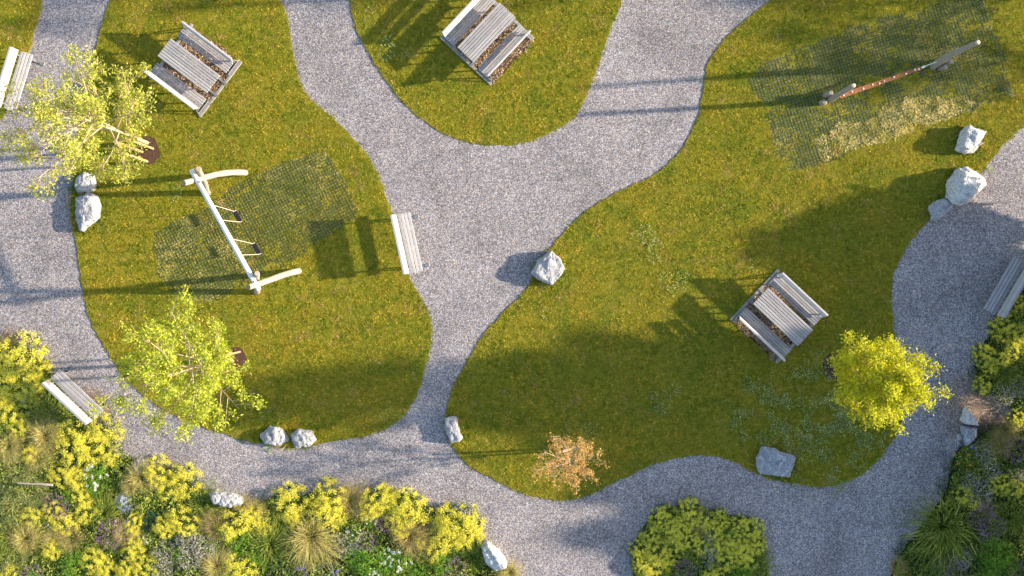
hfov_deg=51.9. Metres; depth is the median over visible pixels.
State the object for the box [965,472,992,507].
aster bush
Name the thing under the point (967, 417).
boulder
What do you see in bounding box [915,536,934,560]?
dark bush
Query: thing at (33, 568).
purple flower plant
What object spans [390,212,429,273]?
park bench
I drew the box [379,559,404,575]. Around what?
leafy bush
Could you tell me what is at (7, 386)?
flowering mound
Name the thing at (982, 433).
dark bush
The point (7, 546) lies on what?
grass clump
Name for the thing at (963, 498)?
flowering mound
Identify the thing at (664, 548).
flowering mound
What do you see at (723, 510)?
flowering mound
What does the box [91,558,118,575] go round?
flowering mound
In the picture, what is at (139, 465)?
boulder
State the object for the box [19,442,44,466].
flowering mound
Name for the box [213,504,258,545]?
flowering mound
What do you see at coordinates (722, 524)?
flowering mound
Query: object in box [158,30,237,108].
bare soil
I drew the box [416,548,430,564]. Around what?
lacy shrub
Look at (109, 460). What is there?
flowering mound
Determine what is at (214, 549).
aster bush
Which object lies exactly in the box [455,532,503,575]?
grass clump
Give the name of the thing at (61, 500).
leafy bush
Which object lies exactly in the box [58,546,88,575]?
leafy bush
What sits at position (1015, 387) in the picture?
aster bush
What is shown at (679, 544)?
flowering mound
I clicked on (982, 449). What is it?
aster bush
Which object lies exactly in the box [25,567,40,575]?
leafy bush
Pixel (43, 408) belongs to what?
grass clump
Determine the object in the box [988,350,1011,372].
flowering mound
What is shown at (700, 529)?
ornamental grass
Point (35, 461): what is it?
ornamental grass
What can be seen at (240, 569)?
flowering mound
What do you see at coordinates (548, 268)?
boulder
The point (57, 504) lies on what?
purple flower plant
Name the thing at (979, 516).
purple flower plant
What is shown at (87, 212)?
boulder
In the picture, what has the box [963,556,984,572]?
dark bush
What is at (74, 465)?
flowering mound
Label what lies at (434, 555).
flowering mound
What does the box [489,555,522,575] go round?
ornamental grass
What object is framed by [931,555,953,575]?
aster bush
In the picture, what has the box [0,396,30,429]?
flowering mound
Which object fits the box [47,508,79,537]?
flowering mound
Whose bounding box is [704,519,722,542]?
flowering mound
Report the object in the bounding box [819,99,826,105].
log stump
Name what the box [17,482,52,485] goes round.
wooden stake
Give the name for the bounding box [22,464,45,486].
lacy shrub
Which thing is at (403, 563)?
white flower plant
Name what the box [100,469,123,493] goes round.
dark bush
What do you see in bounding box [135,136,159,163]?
mulch
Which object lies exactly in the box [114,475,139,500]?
ornamental grass
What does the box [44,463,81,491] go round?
flowering mound
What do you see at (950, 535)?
grass clump
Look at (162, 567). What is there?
aster bush
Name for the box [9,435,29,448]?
dark bush
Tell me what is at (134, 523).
flowering mound
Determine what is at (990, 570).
leafy bush
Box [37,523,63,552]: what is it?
ornamental grass
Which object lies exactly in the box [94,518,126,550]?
purple flower plant
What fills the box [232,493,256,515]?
ornamental grass
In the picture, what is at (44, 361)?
flowering mound
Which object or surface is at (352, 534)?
white flower plant
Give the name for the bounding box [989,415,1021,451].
ornamental grass
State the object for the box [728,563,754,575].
leafy bush
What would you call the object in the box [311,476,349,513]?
flowering mound
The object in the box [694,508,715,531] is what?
flowering mound
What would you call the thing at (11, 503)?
lacy shrub
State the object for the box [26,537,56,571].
grass clump
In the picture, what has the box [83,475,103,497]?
leafy bush
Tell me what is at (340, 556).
dark bush
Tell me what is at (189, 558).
aster bush
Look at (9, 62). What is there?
park bench
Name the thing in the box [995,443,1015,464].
dark bush
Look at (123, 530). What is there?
ornamental grass
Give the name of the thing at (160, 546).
aster bush
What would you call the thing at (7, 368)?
flowering mound
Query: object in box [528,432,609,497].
tree
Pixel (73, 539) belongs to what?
ornamental grass
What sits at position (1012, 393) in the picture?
aster bush
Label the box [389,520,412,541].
flowering mound
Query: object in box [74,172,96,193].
boulder
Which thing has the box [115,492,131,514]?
boulder
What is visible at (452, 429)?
boulder
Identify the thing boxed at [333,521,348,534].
dark bush
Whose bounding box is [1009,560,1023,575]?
purple flower plant
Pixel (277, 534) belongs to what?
grass clump
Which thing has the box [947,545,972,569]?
aster bush
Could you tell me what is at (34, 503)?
lacy shrub
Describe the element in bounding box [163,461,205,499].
flowering mound
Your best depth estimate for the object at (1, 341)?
33.83 m
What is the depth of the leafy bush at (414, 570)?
33.82 m
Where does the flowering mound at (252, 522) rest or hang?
on the bed soil at (203, 543)
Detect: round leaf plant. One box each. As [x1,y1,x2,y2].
[141,486,163,506]
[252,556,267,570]
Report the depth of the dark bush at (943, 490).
33.86 m
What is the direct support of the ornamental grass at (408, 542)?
on the bed soil at (203, 543)
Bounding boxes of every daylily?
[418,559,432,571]
[950,442,991,478]
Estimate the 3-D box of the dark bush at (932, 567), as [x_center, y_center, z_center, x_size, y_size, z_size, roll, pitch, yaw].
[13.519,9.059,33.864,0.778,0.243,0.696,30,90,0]
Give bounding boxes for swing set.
[182,166,301,294]
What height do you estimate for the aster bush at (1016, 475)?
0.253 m
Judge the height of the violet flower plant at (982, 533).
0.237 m
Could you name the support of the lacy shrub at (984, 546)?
on the bed soil at (975, 466)
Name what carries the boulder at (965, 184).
on the lawn at (746, 360)
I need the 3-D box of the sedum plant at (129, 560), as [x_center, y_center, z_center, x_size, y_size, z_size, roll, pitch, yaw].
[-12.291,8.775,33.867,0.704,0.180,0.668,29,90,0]
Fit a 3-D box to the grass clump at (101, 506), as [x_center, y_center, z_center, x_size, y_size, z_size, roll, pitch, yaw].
[-13.088,7.047,33.857,1.681,0.266,1.993,23,90,0]
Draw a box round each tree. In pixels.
[0,44,156,201]
[82,284,266,445]
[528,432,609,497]
[827,331,953,435]
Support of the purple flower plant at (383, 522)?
on the bed soil at (203, 543)
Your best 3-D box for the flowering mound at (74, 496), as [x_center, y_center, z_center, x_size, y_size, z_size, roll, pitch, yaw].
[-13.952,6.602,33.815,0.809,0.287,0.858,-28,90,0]
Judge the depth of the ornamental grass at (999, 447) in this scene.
33.80 m
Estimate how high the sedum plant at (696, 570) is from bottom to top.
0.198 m
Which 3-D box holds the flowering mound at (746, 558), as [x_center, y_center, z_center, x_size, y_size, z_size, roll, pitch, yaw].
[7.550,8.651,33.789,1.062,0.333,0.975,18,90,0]
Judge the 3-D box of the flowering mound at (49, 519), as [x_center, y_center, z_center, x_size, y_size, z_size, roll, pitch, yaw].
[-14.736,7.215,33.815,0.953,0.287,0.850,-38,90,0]
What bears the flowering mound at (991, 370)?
on the bed soil at (975, 466)
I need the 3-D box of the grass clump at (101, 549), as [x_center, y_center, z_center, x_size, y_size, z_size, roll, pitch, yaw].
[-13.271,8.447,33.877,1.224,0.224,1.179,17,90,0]
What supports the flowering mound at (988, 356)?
on the bed soil at (975, 466)
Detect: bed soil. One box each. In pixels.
[0,343,512,575]
[632,504,768,575]
[891,290,1023,575]
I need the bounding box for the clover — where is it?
[143,4,887,502]
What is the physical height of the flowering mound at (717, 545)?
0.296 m
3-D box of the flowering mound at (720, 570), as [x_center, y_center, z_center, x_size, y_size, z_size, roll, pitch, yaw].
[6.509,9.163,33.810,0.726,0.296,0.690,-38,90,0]
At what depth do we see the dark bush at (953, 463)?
33.86 m
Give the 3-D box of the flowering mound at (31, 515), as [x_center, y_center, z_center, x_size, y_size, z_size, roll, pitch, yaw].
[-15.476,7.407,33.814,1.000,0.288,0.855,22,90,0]
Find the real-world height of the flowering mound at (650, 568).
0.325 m
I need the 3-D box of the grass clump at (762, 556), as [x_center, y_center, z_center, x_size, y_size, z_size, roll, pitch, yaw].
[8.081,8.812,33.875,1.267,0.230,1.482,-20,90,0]
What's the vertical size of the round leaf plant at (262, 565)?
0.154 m
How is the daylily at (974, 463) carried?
on the bed soil at (975, 466)
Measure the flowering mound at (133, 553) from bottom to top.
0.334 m
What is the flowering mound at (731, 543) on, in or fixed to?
on the bed soil at (694, 547)
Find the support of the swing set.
on the lawn at (162, 182)
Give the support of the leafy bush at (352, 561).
on the bed soil at (203, 543)
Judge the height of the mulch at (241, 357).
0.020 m
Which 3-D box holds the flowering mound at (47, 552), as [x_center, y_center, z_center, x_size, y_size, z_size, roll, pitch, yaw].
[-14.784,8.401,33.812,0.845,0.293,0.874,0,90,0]
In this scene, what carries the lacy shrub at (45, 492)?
on the bed soil at (203, 543)
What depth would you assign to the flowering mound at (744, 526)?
33.80 m
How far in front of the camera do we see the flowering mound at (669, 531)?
33.77 m
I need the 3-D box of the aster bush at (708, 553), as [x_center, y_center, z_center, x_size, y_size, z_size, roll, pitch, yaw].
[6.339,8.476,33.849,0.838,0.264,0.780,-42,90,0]
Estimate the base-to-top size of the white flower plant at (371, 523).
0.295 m
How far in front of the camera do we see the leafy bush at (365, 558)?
33.71 m
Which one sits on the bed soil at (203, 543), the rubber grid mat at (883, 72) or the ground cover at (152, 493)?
the ground cover at (152, 493)
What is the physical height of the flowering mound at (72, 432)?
0.430 m
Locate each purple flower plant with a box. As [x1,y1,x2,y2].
[20,563,45,575]
[46,492,70,520]
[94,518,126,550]
[359,529,378,552]
[374,513,394,531]
[445,556,467,575]
[673,559,693,575]
[943,559,968,575]
[965,502,996,529]
[978,513,1006,537]
[1005,436,1023,465]
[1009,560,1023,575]
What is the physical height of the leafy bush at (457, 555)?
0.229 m
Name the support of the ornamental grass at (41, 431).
on the bed soil at (203, 543)
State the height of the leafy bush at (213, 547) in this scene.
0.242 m
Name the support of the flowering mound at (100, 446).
on the bed soil at (203, 543)
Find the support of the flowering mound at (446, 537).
on the bed soil at (203, 543)
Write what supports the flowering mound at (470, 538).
on the bed soil at (203, 543)
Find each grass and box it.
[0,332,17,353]
[0,427,32,469]
[3,512,52,555]
[23,405,73,457]
[23,439,59,473]
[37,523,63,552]
[48,514,88,556]
[106,512,146,551]
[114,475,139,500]
[123,453,166,499]
[188,536,240,575]
[190,504,235,543]
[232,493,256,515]
[242,496,272,524]
[276,508,352,575]
[333,469,371,524]
[389,514,441,563]
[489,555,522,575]
[692,523,708,539]
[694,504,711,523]
[885,552,911,575]
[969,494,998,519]
[974,423,1013,465]
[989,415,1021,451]
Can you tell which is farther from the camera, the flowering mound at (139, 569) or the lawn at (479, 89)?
the lawn at (479, 89)
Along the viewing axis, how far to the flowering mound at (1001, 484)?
33.80 m
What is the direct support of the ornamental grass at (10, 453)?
on the bed soil at (203, 543)
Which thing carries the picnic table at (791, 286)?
on the wood chips
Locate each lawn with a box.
[0,0,41,118]
[71,0,431,445]
[350,0,621,145]
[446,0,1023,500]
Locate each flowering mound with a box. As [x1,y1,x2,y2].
[0,329,50,382]
[0,353,18,380]
[0,362,34,401]
[0,390,17,412]
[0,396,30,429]
[0,564,21,575]
[5,411,33,441]
[16,371,46,401]
[17,503,47,530]
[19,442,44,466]
[25,357,53,388]
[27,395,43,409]
[40,500,66,524]
[40,536,64,560]
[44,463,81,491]
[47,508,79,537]
[51,419,94,463]
[57,450,92,480]
[64,466,92,492]
[67,480,91,505]
[72,495,98,525]
[75,425,113,466]
[77,543,109,575]
[86,411,126,451]
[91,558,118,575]
[98,446,121,467]
[114,558,138,575]
[119,534,147,562]
[122,511,143,536]
[128,552,158,575]
[142,453,174,488]
[151,470,184,501]
[151,511,180,538]
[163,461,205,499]
[166,503,203,537]
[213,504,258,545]
[216,550,259,575]
[236,503,274,538]
[257,514,279,538]
[268,480,312,523]
[282,500,307,529]
[305,491,347,529]
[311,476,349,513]
[330,508,348,524]
[355,498,377,522]
[357,481,396,518]
[370,486,407,517]
[383,502,411,532]
[387,486,433,527]
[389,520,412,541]
[412,533,430,550]
[422,531,447,566]
[427,519,464,555]
[428,503,457,536]
[433,501,487,543]
[450,518,485,554]
[627,539,650,559]
[632,555,652,575]
[636,549,670,575]
[638,522,662,549]
[641,538,672,566]
[648,503,675,532]
[655,550,677,570]
[657,515,683,542]
[660,533,685,556]
[668,515,691,539]
[673,528,701,548]
[675,495,702,530]
[688,533,710,554]
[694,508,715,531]
[702,566,716,575]
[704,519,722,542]
[705,531,726,556]
[706,564,724,575]
[712,516,730,530]
[712,545,740,572]
[713,505,726,518]
[718,530,742,554]
[725,533,754,564]
[730,513,753,538]
[731,541,761,570]
[739,516,765,543]
[746,532,767,555]
[948,484,973,506]
[966,495,981,510]
[970,342,996,368]
[971,376,991,395]
[980,360,997,377]
[986,472,1014,496]
[987,313,1021,343]
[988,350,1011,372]
[1000,479,1023,500]
[1004,337,1021,359]
[1005,323,1023,346]
[1006,409,1023,426]
[1011,294,1023,315]
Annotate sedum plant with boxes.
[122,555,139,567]
[135,509,162,532]
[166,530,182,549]
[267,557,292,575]
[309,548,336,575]
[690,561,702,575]
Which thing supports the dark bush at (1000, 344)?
on the bed soil at (975, 466)
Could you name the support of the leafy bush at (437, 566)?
on the bed soil at (203, 543)
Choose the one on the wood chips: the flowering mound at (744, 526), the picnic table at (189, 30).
the picnic table at (189, 30)
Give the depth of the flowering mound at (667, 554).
33.77 m
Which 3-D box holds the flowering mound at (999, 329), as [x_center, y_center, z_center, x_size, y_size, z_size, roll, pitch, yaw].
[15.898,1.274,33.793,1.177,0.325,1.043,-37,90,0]
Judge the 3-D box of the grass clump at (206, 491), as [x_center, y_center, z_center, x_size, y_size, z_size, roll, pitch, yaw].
[-9.785,6.800,33.856,1.887,0.270,1.788,-39,90,0]
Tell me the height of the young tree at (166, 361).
6.339 m
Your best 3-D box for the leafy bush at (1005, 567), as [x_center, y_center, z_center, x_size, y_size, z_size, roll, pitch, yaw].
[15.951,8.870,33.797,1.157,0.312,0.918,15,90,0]
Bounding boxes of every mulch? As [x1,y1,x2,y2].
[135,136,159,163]
[223,347,246,373]
[823,353,840,380]
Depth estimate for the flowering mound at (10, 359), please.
33.67 m
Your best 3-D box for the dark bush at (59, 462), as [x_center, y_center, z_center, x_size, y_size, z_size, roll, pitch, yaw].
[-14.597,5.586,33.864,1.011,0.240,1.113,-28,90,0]
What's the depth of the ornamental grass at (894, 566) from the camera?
33.84 m
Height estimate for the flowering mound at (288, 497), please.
0.380 m
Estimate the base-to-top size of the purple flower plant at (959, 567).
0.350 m
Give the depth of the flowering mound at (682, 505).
33.76 m
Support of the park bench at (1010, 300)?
on the gravel path
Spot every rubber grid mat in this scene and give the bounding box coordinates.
[153,151,358,302]
[749,0,1014,170]
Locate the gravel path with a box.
[0,0,1023,575]
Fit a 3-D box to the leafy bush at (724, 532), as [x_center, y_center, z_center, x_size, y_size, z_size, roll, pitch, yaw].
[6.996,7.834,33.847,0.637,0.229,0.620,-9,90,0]
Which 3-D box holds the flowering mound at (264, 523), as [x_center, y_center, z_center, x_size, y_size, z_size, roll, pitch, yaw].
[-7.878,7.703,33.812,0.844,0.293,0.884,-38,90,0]
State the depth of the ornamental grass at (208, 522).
33.75 m
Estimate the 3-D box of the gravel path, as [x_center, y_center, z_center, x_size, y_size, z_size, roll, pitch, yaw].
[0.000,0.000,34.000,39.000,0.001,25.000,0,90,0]
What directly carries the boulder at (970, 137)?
on the lawn at (746, 360)
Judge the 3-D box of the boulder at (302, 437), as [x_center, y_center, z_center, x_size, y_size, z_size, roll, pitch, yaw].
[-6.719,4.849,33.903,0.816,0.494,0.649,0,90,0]
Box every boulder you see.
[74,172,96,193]
[75,192,101,231]
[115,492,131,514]
[131,458,145,475]
[209,489,243,507]
[260,426,289,445]
[291,428,315,447]
[444,416,462,442]
[480,540,507,570]
[531,251,564,284]
[756,446,795,476]
[928,198,952,220]
[945,166,986,205]
[954,125,985,153]
[960,407,978,425]
[960,425,976,445]
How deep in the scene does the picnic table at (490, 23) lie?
33.42 m
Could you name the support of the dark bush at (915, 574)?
on the bed soil at (975, 466)
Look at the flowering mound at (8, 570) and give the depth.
33.81 m
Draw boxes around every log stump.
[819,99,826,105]
[822,91,832,97]
[937,65,947,70]
[942,59,953,64]
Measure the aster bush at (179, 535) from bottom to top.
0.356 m
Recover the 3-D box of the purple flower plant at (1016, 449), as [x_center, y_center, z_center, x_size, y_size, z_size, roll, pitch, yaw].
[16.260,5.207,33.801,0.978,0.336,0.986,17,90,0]
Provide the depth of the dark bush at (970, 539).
33.86 m
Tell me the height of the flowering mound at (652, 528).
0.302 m
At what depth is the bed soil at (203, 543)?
33.97 m
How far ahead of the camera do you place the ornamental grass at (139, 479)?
33.76 m
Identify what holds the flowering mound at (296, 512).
on the bed soil at (203, 543)
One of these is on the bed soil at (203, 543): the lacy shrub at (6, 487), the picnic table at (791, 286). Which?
the lacy shrub at (6, 487)
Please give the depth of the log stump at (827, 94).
33.65 m
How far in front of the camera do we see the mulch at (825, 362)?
33.97 m
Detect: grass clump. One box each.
[0,523,27,561]
[19,373,87,443]
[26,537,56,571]
[81,482,131,533]
[86,533,113,566]
[180,472,230,524]
[245,505,304,568]
[251,491,283,519]
[275,523,303,550]
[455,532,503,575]
[677,539,706,566]
[749,544,778,575]
[879,478,986,575]
[980,496,1023,549]
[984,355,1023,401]
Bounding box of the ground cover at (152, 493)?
[0,293,1023,575]
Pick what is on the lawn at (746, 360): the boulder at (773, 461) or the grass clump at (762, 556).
the boulder at (773, 461)
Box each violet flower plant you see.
[290,558,314,575]
[701,556,716,571]
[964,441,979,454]
[975,526,990,539]
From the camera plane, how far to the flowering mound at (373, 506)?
33.70 m
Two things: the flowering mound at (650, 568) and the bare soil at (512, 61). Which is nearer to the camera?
the flowering mound at (650, 568)
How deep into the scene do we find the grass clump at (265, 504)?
33.86 m
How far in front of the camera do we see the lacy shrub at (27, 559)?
33.85 m
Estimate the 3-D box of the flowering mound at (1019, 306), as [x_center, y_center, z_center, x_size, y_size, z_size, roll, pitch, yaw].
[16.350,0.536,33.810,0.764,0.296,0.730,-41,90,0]
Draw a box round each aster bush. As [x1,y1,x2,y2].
[110,433,134,457]
[150,539,177,567]
[150,554,177,575]
[175,528,200,554]
[176,542,207,575]
[187,527,222,561]
[329,529,360,561]
[350,540,365,558]
[699,542,720,561]
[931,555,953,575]
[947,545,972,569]
[954,468,980,492]
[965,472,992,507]
[968,439,995,461]
[976,459,1001,482]
[987,383,1015,408]
[1003,377,1023,400]
[1006,468,1023,481]
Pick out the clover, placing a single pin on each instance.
(783, 402)
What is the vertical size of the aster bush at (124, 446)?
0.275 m
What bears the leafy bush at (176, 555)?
on the bed soil at (203, 543)
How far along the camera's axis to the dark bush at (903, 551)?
33.87 m
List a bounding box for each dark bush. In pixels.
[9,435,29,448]
[45,446,72,474]
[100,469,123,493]
[300,508,318,527]
[332,546,351,566]
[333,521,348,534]
[666,551,679,568]
[893,538,921,567]
[902,552,929,575]
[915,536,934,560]
[920,561,940,575]
[936,473,957,501]
[941,457,965,477]
[957,526,981,549]
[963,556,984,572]
[967,366,981,379]
[977,423,996,444]
[983,494,1005,512]
[986,333,1005,351]
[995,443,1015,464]
[995,453,1019,474]
[1000,528,1023,555]
[1008,392,1023,412]
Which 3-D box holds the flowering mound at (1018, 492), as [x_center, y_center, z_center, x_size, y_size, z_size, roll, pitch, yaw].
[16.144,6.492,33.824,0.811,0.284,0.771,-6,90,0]
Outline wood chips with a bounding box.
[161,0,813,360]
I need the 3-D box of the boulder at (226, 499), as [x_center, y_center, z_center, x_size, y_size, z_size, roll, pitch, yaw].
[-9.189,6.803,33.861,1.164,0.620,0.510,12,90,0]
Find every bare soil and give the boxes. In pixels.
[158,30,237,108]
[456,6,533,80]
[737,277,813,354]
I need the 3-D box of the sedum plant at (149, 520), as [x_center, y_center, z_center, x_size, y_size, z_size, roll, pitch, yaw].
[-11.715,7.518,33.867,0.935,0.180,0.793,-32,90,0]
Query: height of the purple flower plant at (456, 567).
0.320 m
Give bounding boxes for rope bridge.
[827,40,979,101]
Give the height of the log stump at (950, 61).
0.502 m
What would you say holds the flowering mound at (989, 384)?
on the bed soil at (975, 466)
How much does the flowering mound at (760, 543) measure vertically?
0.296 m
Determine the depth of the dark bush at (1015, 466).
33.87 m
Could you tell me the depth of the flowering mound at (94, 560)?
33.77 m
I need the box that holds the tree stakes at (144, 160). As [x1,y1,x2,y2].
[113,139,153,162]
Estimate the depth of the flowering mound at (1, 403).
33.75 m
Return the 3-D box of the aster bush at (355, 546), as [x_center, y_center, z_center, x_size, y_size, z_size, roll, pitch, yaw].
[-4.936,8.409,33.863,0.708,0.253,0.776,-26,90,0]
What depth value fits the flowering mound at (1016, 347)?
33.78 m
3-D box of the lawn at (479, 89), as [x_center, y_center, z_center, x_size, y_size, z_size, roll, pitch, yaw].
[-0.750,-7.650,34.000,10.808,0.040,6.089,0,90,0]
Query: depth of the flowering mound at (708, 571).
33.78 m
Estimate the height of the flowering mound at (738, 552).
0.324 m
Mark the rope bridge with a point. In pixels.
(939, 61)
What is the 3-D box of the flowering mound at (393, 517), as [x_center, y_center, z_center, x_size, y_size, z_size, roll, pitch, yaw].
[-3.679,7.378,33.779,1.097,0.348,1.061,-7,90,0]
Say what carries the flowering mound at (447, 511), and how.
on the bed soil at (203, 543)
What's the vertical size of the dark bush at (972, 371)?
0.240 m
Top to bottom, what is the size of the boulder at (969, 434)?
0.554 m
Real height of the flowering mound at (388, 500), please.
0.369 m
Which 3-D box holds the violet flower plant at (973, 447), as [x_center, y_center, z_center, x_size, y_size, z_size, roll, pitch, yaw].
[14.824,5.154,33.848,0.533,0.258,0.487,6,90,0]
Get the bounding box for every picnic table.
[144,21,241,116]
[440,0,533,84]
[730,269,827,363]
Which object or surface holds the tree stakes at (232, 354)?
on the lawn at (162, 182)
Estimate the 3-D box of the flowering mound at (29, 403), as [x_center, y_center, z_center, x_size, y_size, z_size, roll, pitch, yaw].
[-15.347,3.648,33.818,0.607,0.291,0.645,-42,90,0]
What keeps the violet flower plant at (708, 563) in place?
on the bed soil at (694, 547)
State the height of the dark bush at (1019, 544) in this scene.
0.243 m
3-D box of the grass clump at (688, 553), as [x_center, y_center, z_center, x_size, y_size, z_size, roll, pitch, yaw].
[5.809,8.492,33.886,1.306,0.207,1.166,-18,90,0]
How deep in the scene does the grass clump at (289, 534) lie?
33.83 m
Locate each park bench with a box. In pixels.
[0,46,44,112]
[41,366,110,424]
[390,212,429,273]
[973,256,1023,317]
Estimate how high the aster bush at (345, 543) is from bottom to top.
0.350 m
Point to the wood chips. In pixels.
(485, 55)
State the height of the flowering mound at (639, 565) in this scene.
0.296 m
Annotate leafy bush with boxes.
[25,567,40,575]
[58,488,80,507]
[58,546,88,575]
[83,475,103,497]
[168,546,185,563]
[202,538,223,556]
[223,527,258,557]
[242,543,269,567]
[341,544,368,569]
[350,543,389,575]
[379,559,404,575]
[408,560,429,575]
[429,550,454,575]
[449,546,467,565]
[723,523,737,537]
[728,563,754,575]
[976,556,1003,575]
[977,534,1017,570]
[991,549,1023,575]
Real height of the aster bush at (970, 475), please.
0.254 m
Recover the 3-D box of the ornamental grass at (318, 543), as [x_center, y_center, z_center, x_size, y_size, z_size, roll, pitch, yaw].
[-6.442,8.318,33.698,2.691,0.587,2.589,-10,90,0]
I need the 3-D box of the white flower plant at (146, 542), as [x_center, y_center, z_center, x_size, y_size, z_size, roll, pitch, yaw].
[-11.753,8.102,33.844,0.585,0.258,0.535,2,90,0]
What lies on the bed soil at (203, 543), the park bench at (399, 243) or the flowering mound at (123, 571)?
the flowering mound at (123, 571)
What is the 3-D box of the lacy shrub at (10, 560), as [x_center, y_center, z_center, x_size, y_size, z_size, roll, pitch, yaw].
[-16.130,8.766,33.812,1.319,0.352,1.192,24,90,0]
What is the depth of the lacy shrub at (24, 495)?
33.78 m
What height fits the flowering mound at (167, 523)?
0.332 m
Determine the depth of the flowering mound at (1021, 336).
33.78 m
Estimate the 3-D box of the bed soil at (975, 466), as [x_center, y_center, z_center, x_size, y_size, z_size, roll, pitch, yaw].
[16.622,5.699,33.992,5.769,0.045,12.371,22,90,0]
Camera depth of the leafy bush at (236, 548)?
33.75 m
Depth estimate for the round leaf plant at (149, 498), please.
33.88 m
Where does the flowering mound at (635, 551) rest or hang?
on the bed soil at (694, 547)
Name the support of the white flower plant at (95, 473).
on the bed soil at (203, 543)
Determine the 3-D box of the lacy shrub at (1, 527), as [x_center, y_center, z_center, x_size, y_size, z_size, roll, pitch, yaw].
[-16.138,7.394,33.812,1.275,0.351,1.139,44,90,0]
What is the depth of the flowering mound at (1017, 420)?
33.81 m
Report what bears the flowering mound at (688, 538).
on the bed soil at (694, 547)
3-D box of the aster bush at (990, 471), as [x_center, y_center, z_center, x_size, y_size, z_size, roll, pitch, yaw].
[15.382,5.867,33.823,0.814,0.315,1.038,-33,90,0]
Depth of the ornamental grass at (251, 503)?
33.78 m
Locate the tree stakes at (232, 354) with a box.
[222,351,240,373]
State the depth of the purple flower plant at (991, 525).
33.73 m
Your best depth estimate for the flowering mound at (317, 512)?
33.68 m
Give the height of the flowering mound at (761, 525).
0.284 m
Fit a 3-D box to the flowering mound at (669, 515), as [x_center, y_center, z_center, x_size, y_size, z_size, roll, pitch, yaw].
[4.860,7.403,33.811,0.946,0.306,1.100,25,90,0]
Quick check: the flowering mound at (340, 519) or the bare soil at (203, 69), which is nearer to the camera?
the flowering mound at (340, 519)
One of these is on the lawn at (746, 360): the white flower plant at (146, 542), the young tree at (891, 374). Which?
the young tree at (891, 374)
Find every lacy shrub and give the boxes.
[0,451,31,487]
[0,470,20,500]
[0,484,32,521]
[0,507,26,532]
[0,550,28,575]
[4,470,45,512]
[14,547,42,571]
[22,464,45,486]
[22,492,48,517]
[34,479,57,504]
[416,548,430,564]
[974,536,993,555]
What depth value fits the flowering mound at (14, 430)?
33.78 m
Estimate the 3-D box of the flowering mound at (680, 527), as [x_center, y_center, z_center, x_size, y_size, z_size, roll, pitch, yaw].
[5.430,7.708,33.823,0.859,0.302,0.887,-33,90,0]
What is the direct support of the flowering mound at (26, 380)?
on the bed soil at (203, 543)
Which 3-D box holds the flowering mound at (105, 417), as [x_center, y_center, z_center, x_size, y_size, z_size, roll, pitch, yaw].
[-13.068,4.636,33.801,1.418,0.320,1.320,12,90,0]
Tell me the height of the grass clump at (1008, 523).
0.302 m
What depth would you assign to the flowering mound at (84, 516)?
33.78 m
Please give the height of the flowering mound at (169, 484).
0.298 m
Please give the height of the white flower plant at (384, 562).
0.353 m
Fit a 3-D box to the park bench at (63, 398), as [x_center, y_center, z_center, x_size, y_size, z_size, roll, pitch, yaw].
[-13.879,3.393,33.573,1.920,0.852,0.850,43,90,0]
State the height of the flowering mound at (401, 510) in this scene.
0.500 m
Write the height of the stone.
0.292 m
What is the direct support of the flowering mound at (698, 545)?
on the bed soil at (694, 547)
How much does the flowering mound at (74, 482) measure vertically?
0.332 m
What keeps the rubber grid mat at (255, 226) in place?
on the lawn at (162, 182)
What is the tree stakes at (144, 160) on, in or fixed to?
on the lawn at (162, 182)
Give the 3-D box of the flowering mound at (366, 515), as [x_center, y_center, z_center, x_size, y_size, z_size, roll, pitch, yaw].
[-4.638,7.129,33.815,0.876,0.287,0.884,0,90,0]
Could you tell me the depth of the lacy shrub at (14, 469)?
33.78 m
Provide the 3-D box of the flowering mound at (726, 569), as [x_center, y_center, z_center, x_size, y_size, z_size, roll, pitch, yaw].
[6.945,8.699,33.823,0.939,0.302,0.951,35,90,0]
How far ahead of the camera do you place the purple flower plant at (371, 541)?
33.76 m
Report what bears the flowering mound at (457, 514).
on the bed soil at (203, 543)
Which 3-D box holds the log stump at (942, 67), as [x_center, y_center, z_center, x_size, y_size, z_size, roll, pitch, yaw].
[13.835,-7.079,33.818,0.204,0.426,0.187,0,90,0]
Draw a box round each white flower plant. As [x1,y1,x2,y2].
[81,457,111,493]
[140,533,154,547]
[342,522,362,544]
[362,560,382,575]
[364,513,379,529]
[375,545,400,568]
[385,547,418,575]
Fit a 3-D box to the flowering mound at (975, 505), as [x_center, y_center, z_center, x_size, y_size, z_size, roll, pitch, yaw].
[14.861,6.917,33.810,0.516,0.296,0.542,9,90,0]
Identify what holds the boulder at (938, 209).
on the lawn at (746, 360)
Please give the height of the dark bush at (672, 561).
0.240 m
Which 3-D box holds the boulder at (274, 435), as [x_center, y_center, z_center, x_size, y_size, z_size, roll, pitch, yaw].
[-7.661,4.808,33.897,0.760,0.511,0.771,-39,90,0]
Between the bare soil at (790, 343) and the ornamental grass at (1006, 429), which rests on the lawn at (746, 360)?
the bare soil at (790, 343)
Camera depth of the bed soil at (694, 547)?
33.97 m

